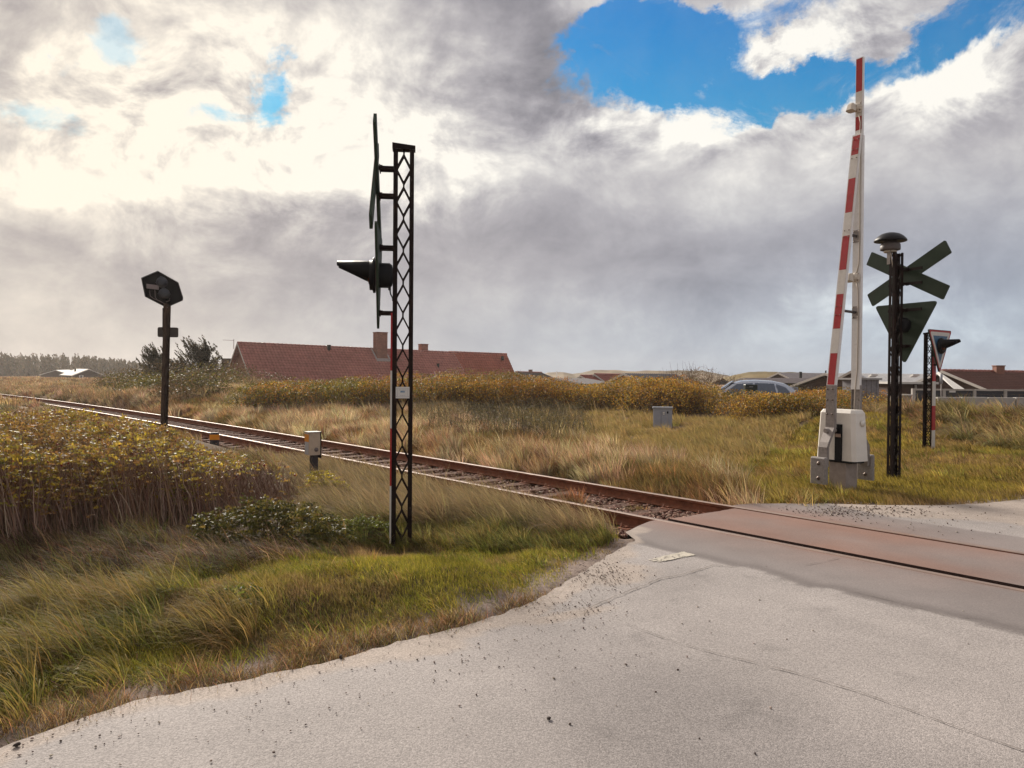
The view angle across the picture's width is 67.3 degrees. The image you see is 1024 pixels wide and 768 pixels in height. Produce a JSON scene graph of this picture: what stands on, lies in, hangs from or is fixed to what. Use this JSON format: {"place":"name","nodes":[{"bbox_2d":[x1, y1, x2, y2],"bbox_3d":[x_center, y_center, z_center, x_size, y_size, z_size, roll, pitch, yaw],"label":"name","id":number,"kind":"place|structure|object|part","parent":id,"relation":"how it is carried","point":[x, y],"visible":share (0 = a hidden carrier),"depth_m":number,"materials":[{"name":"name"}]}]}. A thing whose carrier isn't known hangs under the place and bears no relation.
{"place":"outdoors","nodes":[
{"label":"outdoors","id":0,"kind":"place"},
{"bbox_2d":[0,520,1023,767],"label":"road","id":1,"kind":"structure","parent":0,"point":[660,700],"depth_m":4.12,"materials":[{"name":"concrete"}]},
{"bbox_2d":[6,501,1016,767],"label":"road grit","id":2,"kind":"object","parent":1,"relation":"on","point":[866,507],"visible":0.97,"depth_m":6.11,"materials":[{"name":"gravel"}]},
{"bbox_2d":[646,552,693,561],"bbox_3d":[1.456,1.601,7.084,0.642,0.001,0.179,0,1,-41],"label":"road marking","id":3,"kind":"object","parent":1,"relation":"on","point":[681,554],"visible":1,"depth_m":7.14,"materials":[{"name":"paint"}]},
{"bbox_2d":[581,508,1022,749],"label":"road crack","id":4,"kind":"object","parent":1,"relation":"on","point":[796,672],"visible":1,"depth_m":4.61,"materials":[{"name":"grey asphalt"}]},
{"bbox_2d":[627,508,1023,588],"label":"crossing edge","id":5,"kind":"object","parent":1,"relation":"on","point":[886,561],"visible":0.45,"depth_m":7.29,"materials":[{"name":"metal"}]},
{"bbox_2d":[672,508,1023,585],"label":"crossing deck","id":6,"kind":"structure","parent":5,"relation":"on","point":[1005,567],"depth_m":7.77,"materials":[{"name":"concrete"}]},
{"bbox_2d":[0,376,1023,747],"bbox_3d":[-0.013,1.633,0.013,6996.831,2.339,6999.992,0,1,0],"label":"ground","id":7,"kind":"structure","parent":0,"point":[572,568],"depth_m":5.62,"materials":[{"name":"green plant"}]},
{"bbox_2d":[40,370,70,377],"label":"summer house","id":8,"kind":"structure","parent":7,"relation":"on","point":[54,373],"depth_m":205.36,"materials":[{"name":"tile"}]},
{"bbox_2d":[22,663,114,695],"bbox_3d":[-2.416,1.617,4.173,0.498,0.146,0.339,0,1,0],"label":"weed patch","id":9,"kind":"object","parent":7,"relation":"on","point":[57,671],"visible":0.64,"depth_m":4.16,"materials":[{"name":"green plant"}]},
{"bbox_2d":[0,351,153,377],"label":"pine wood","id":10,"kind":"object","parent":7,"relation":"on","point":[11,366],"visible":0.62,"depth_m":262.85,"materials":[{"name":"green plant"}]},
{"bbox_2d":[59,368,102,377],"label":"summer house","id":11,"kind":"structure","parent":7,"relation":"on","point":[79,373],"depth_m":165.87,"materials":[{"name":"tile"}]},
{"bbox_2d":[132,342,171,374],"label":"pine tree","id":12,"kind":"object","parent":7,"relation":"on","point":[152,356],"visible":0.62,"depth_m":55.75,"materials":[{"name":"green plant"}]},
{"bbox_2d":[0,405,319,543],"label":"rose thicket","id":13,"kind":"object","parent":7,"relation":"on","point":[68,464],"visible":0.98,"depth_m":8.51,"materials":[{"name":"yellow plant"}]},
{"bbox_2d":[141,271,182,425],"bbox_3d":[-9.806,-0.792,21.547,1.081,4.748,0.367,0,1,-18],"label":"railway signal","id":14,"kind":"object","parent":7,"relation":"on","point":[163,290],"visible":0.98,"depth_m":21.56,"materials":[{"name":"black metal"}]},
{"bbox_2d":[0,507,353,727],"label":"grass","id":15,"kind":"structure","parent":7,"relation":"on","point":[37,589],"depth_m":5.17,"materials":[{"name":"green plant"}]},
{"bbox_2d":[169,355,187,372],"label":"pine tree","id":16,"kind":"object","parent":7,"relation":"on","point":[178,364],"visible":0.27,"depth_m":55.90,"materials":[{"name":"green plant"}]},
{"bbox_2d":[86,356,275,398],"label":"dune scrub","id":17,"kind":"object","parent":7,"relation":"on","point":[197,377],"visible":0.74,"depth_m":46.57,"materials":[{"name":"green plant"}]},
{"bbox_2d":[170,335,223,371],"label":"pine tree","id":18,"kind":"object","parent":7,"relation":"on","point":[204,353],"visible":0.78,"depth_m":54.72,"materials":[{"name":"green plant"}]},
{"bbox_2d":[209,432,219,445],"bbox_3d":[-7.357,1.458,19.014,0.222,0.518,0.100,0,1,-8],"label":"marker post","id":19,"kind":"object","parent":7,"relation":"on","point":[214,438],"visible":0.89,"depth_m":18.97,"materials":[{"name":"orange plastic"}]},
{"bbox_2d":[216,358,230,373],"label":"house","id":20,"kind":"structure","parent":7,"relation":"on","point":[226,359],"depth_m":96.64,"materials":[{"name":"tile"}]},
{"bbox_2d":[198,582,263,611],"bbox_3d":[-1.880,1.441,5.154,0.450,0.215,0.331,0,1,0],"label":"weed patch","id":21,"kind":"object","parent":7,"relation":"on","point":[243,591],"visible":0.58,"depth_m":5.15,"materials":[{"name":"green plant"}]},
{"bbox_2d":[181,493,355,551],"bbox_3d":[-2.344,1.337,7.408,1.676,0.546,1.053,0,1,0],"label":"briar bush","id":22,"kind":"object","parent":7,"relation":"on","point":[276,512],"visible":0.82,"depth_m":7.29,"materials":[{"name":"green plant"}]},
{"bbox_2d":[258,370,290,384],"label":"bush","id":23,"kind":"object","parent":7,"relation":"on","point":[278,375],"visible":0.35,"depth_m":40.50,"materials":[{"name":"green plant"}]},
{"bbox_2d":[304,431,321,471],"bbox_3d":[-3.118,1.255,12.027,0.216,1.026,0.185,0,1,-36],"label":"relay box","id":24,"kind":"object","parent":7,"relation":"on","point":[312,439],"visible":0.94,"depth_m":11.97,"materials":[{"name":"grey metal"}]},
{"bbox_2d":[297,469,351,493],"bbox_3d":[-2.422,1.355,10.055,0.765,0.498,0.649,1,1,31],"label":"briar bush","id":25,"kind":"object","parent":7,"relation":"on","point":[317,472],"visible":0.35,"depth_m":9.99,"materials":[{"name":"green plant"}]},
{"bbox_2d":[226,332,468,388],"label":"house","id":26,"kind":"structure","parent":7,"relation":"on","point":[315,362],"depth_m":73.78,"materials":[{"name":"tile"}]},
{"bbox_2d":[339,514,402,546],"bbox_3d":[-1.455,1.504,7.933,0.635,0.335,0.603,0,1,-33],"label":"briar bush","id":27,"kind":"object","parent":7,"relation":"on","point":[368,522],"visible":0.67,"depth_m":7.85,"materials":[{"name":"green plant"}]},
{"bbox_2d":[337,113,415,548],"bbox_3d":[-1.377,-0.427,7.733,0.712,4.251,0.972,0,1,-42],"label":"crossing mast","id":28,"kind":"object","parent":7,"relation":"on","point":[376,274],"visible":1,"depth_m":7.71,"materials":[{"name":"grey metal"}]},
{"bbox_2d":[58,404,719,538],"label":"ballast","id":29,"kind":"structure","parent":7,"relation":"on","point":[671,514],"depth_m":12.16,"materials":[{"name":"gravel"}]},
{"bbox_2d":[0,394,1023,591],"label":"railway track","id":30,"kind":"structure","parent":29,"relation":"on","point":[627,521],"depth_m":13.02,"materials":[{"name":"brown metal"}]},
{"bbox_2d":[270,443,649,554],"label":"grass","id":31,"kind":"structure","parent":7,"relation":"on","point":[440,508],"depth_m":8.55,"materials":[{"name":"plant"}]},
{"bbox_2d":[0,374,922,481],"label":"grass","id":32,"kind":"structure","parent":7,"relation":"on","point":[77,390],"depth_m":39.05,"materials":[{"name":"plant"}]},
{"bbox_2d":[453,351,514,386],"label":"house","id":33,"kind":"structure","parent":7,"relation":"on","point":[487,362],"depth_m":91.88,"materials":[{"name":"tile"}]},
{"bbox_2d":[407,390,593,438],"bbox_3d":[-0.611,0.750,26.780,6.044,1.384,18.920,0,1,-9],"label":"willow scrub","id":34,"kind":"object","parent":7,"relation":"on","point":[559,412],"visible":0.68,"depth_m":21.81,"materials":[{"name":"green plant"}]},
{"bbox_2d":[516,370,553,384],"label":"house","id":35,"kind":"structure","parent":7,"relation":"on","point":[530,372],"depth_m":120.44,"materials":[{"name":"tile"}]},
{"bbox_2d":[220,367,887,418],"bbox_3d":[5.843,0.398,32.695,36.940,2.213,21.406,0,1,-9],"label":"rose thicket","id":36,"kind":"object","parent":7,"relation":"on","point":[456,385],"visible":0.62,"depth_m":31.19,"materials":[{"name":"yellow plant"}]},
{"bbox_2d":[115,373,1023,505],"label":"grass","id":37,"kind":"structure","parent":7,"relation":"on","point":[691,459],"depth_m":16.48,"materials":[{"name":"brown plant"}]},
{"bbox_2d":[533,378,608,387],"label":"garage","id":38,"kind":"structure","parent":7,"relation":"on","point":[587,381],"depth_m":62.54,"materials":[{"name":"tile"}]},
{"bbox_2d":[577,374,600,380],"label":"house","id":39,"kind":"structure","parent":7,"relation":"on","point":[588,376],"depth_m":84.98,"materials":[{"name":"tile"}]},
{"bbox_2d":[593,373,620,381],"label":"house","id":40,"kind":"structure","parent":7,"relation":"on","point":[605,377],"depth_m":86.98,"materials":[{"name":"tile"}]},
{"bbox_2d":[606,373,691,392],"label":"house","id":41,"kind":"structure","parent":7,"relation":"on","point":[642,374],"depth_m":67.02,"materials":[{"name":"tile"}]},
{"bbox_2d":[610,375,694,416],"bbox_3d":[5.454,0.455,29.545,3.373,1.616,2.434,0,1,0],"label":"rose bush","id":42,"kind":"object","parent":7,"relation":"on","point":[666,393],"visible":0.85,"depth_m":29.37,"materials":[{"name":"yellow plant"}]},
{"bbox_2d":[652,407,672,427],"bbox_3d":[4.712,1.131,24.061,0.630,0.831,0.390,1,1,10],"label":"cable cabinet","id":43,"kind":"object","parent":7,"relation":"on","point":[661,415],"visible":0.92,"depth_m":23.89,"materials":[{"name":"grey metal"}]},
{"bbox_2d":[659,364,746,393],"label":"bush","id":44,"kind":"object","parent":7,"relation":"on","point":[688,374],"visible":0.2,"depth_m":43.89,"materials":[{"name":"green plant"}]},
{"bbox_2d":[702,380,795,407],"bbox_3d":[10.027,0.607,32.920,4.310,1.594,1.980,1,1,12],"label":"parked car","id":45,"kind":"object","parent":7,"relation":"on","point":[767,386],"visible":0.11,"depth_m":32.18,"materials":[{"name":"paint"}]},
{"bbox_3d":[9.502,0.179,32.329,1.200,0.454,0.145,1,1,12],"label":"side window","id":46,"kind":"part","parent":45,"relation":"part of","materials":[{"name":"grey glass"}]},
{"bbox_3d":[10.593,0.190,32.098,0.870,0.454,0.145,1,1,12],"label":"side window","id":47,"kind":"part","parent":45,"relation":"part of","materials":[{"name":"grey glass"}]},
{"bbox_3d":[11.300,0.217,31.941,0.620,0.414,0.133,1,1,12],"label":"side window","id":48,"kind":"part","parent":45,"relation":"part of","materials":[{"name":"grey glass"}]},
{"bbox_2d":[743,384,757,394],"bbox_3d":[9.455,0.822,30.508,0.500,1.606,0.224,0,1,-6],"label":"equipment box","id":49,"kind":"object","parent":7,"relation":"on","point":[753,387],"visible":0.74,"depth_m":30.40,"materials":[{"name":"grey metal"}]},
{"bbox_2d":[728,378,808,385],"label":"house","id":50,"kind":"structure","parent":7,"relation":"on","point":[790,381],"depth_m":79.43,"materials":[{"name":"tile"}]},
{"bbox_2d":[725,393,811,420],"bbox_3d":[8.215,0.793,24.486,2.976,0.987,1.861,0,1,0],"label":"rose bush","id":51,"kind":"object","parent":7,"relation":"on","point":[743,410],"visible":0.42,"depth_m":24.32,"materials":[{"name":"yellow plant"}]},
{"bbox_2d":[767,370,826,377],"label":"house","id":52,"kind":"structure","parent":7,"relation":"on","point":[794,375],"depth_m":96.37,"materials":[{"name":"tile"}]},
{"bbox_2d":[784,383,821,398],"bbox_3d":[13.201,0.684,34.469,6.595,1.526,2.130,0,1,0],"label":"hedge","id":53,"kind":"object","parent":7,"relation":"on","point":[800,388],"visible":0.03,"depth_m":34.38,"materials":[{"name":"green plant"}]},
{"bbox_2d":[811,57,874,489],"bbox_3d":[5.088,-1.673,11.800,1.215,6.718,0.700,0,1,-30],"label":"level crossing barrier","id":54,"kind":"object","parent":7,"relation":"on","point":[845,456],"visible":1,"depth_m":11.76,"materials":[{"name":"metal"}]},
{"bbox_2d":[837,371,865,391],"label":"porch","id":55,"kind":"object","parent":7,"relation":"on","point":[846,375],"visible":0.19,"depth_m":54.76,"materials":[{"name":"wood"}]},
{"bbox_2d":[790,373,930,392],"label":"house","id":56,"kind":"structure","parent":7,"relation":"on","point":[818,381],"depth_m":63.45,"materials":[{"name":"tile"}]},
{"bbox_2d":[839,378,881,407],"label":"plank shed","id":57,"kind":"structure","parent":7,"relation":"on","point":[871,385],"depth_m":30.61,"materials":[{"name":"grey wood"}]},
{"bbox_2d":[862,393,886,407],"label":"rose bush","id":58,"kind":"object","parent":7,"relation":"on","point":[870,397],"visible":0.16,"depth_m":26.43,"materials":[{"name":"yellow plant"}]},
{"bbox_2d":[887,394,913,403],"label":"concrete pillar","id":59,"kind":"structure","parent":7,"relation":"on","point":[909,396],"depth_m":27.45,"materials":[{"name":"grey concrete"}]},
{"bbox_2d":[879,381,938,400],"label":"garage","id":60,"kind":"structure","parent":7,"relation":"on","point":[907,387],"depth_m":36.00,"materials":[{"name":"brick"}]},
{"bbox_2d":[867,232,951,478],"bbox_3d":[6.492,-0.393,12.685,1.300,4.181,0.894,1,1,31],"label":"crossing mast","id":61,"kind":"object","parent":7,"relation":"on","point":[904,324],"visible":0.97,"depth_m":12.54,"materials":[{"name":"metal"}]},
{"bbox_2d":[922,329,960,448],"bbox_3d":[9.451,0.241,17.031,0.716,2.870,0.753,1,1,11],"label":"crossing mast","id":62,"kind":"object","parent":7,"relation":"on","point":[941,341],"visible":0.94,"depth_m":17.11,"materials":[{"name":"black metal"}]},
{"bbox_2d":[940,372,942,396],"bbox_3d":[16.722,0.620,29.977,0.095,2.136,0.100,0,1,0],"label":"lamp pole","id":63,"kind":"object","parent":7,"relation":"on","point":[941,378],"visible":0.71,"depth_m":29.95,"materials":[{"name":"metal"}]},
{"bbox_2d":[911,389,1023,403],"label":"panel fence","id":64,"kind":"object","parent":7,"relation":"on","point":[1001,393],"visible":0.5,"depth_m":33.49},
{"bbox_2d":[915,365,1023,394],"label":"house","id":65,"kind":"structure","parent":7,"relation":"on","point":[998,377],"depth_m":55.61,"materials":[{"name":"tile"}]},
{"bbox_2d":[936,397,1023,409],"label":"concrete wall","id":66,"kind":"structure","parent":7,"relation":"on","point":[1009,401],"depth_m":26.90,"materials":[{"name":"concrete"}]},
{"bbox_2d":[0,0,1023,375],"label":"sky","id":67,"kind":"structure","parent":0,"point":[624,185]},
{"bbox_2d":[545,370,727,382],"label":"dunes","id":68,"kind":"structure","parent":0,"point":[564,374],"depth_m":235.79,"materials":[{"name":"soil"}]},
{"bbox_2d":[713,371,798,383],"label":"dunes","id":69,"kind":"structure","parent":0,"point":[765,374],"depth_m":168.16,"materials":[{"name":"beige sand"}]},
{"bbox_2d":[733,499,1023,551],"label":"road","id":70,"kind":"structure","parent":0,"point":[1001,517],"depth_m":9.21,"materials":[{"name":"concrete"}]}
]}

